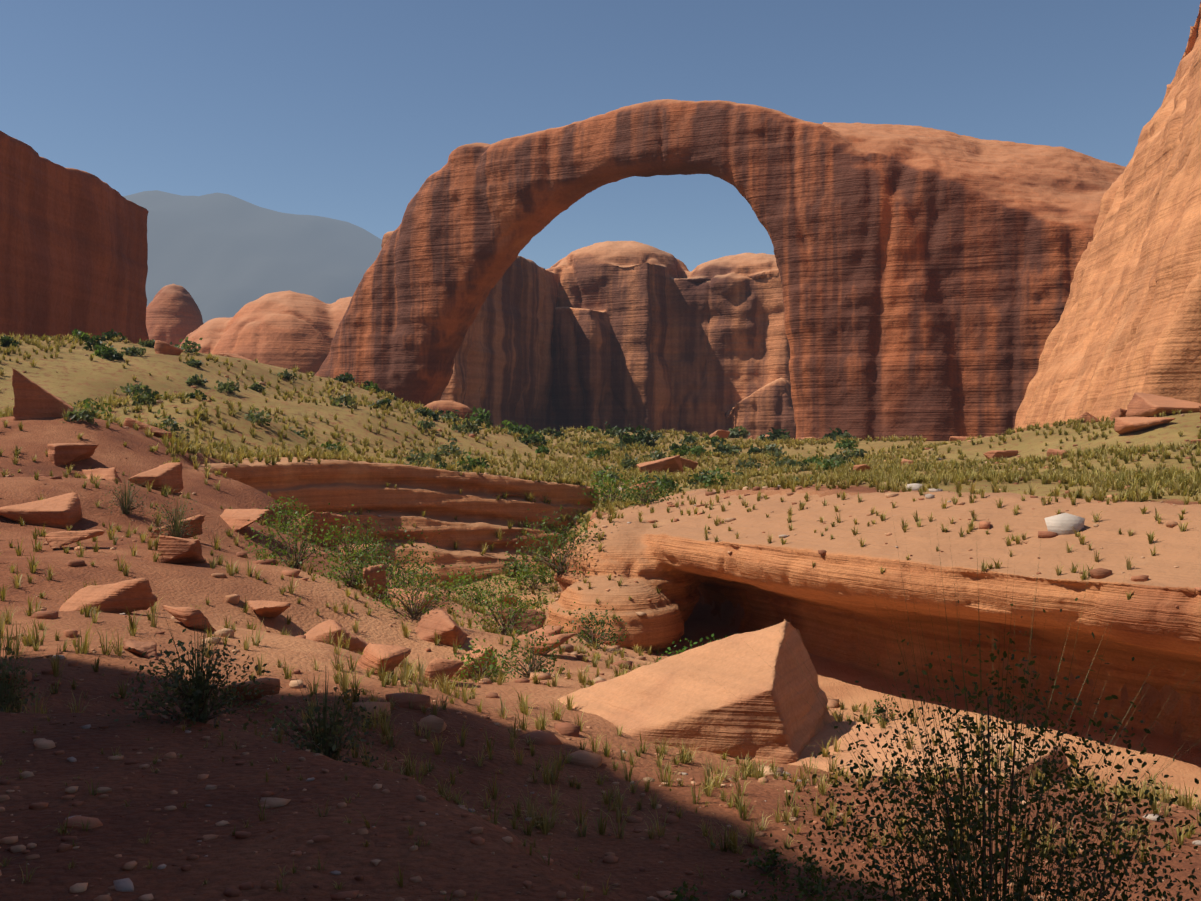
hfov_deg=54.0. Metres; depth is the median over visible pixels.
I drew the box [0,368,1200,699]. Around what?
blocks
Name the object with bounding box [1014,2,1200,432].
cliff
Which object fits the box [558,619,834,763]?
boulder
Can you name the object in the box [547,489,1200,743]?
shelf
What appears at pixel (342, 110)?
sky
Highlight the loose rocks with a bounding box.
[0,338,1200,900]
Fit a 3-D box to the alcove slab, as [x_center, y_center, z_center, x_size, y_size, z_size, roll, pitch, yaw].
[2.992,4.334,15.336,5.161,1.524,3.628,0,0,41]
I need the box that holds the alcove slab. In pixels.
[789,721,1076,786]
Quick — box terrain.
[0,190,1200,900]
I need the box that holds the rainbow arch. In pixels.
[315,99,1125,440]
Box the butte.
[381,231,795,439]
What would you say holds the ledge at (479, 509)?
on the terrain
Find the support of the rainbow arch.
on the terrain
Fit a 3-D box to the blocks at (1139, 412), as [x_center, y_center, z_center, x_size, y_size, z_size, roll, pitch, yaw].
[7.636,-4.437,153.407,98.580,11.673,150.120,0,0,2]
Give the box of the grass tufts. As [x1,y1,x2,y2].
[0,331,1200,900]
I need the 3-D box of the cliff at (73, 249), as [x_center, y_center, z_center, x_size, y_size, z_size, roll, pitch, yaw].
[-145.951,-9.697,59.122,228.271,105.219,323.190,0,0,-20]
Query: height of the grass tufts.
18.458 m
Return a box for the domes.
[146,284,351,374]
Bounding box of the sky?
[0,0,1200,271]
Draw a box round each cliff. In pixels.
[0,131,148,343]
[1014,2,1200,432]
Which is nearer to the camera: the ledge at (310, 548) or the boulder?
the boulder
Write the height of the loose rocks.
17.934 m
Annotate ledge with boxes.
[198,457,599,585]
[307,547,396,577]
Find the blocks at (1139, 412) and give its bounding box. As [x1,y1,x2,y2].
[154,340,1200,440]

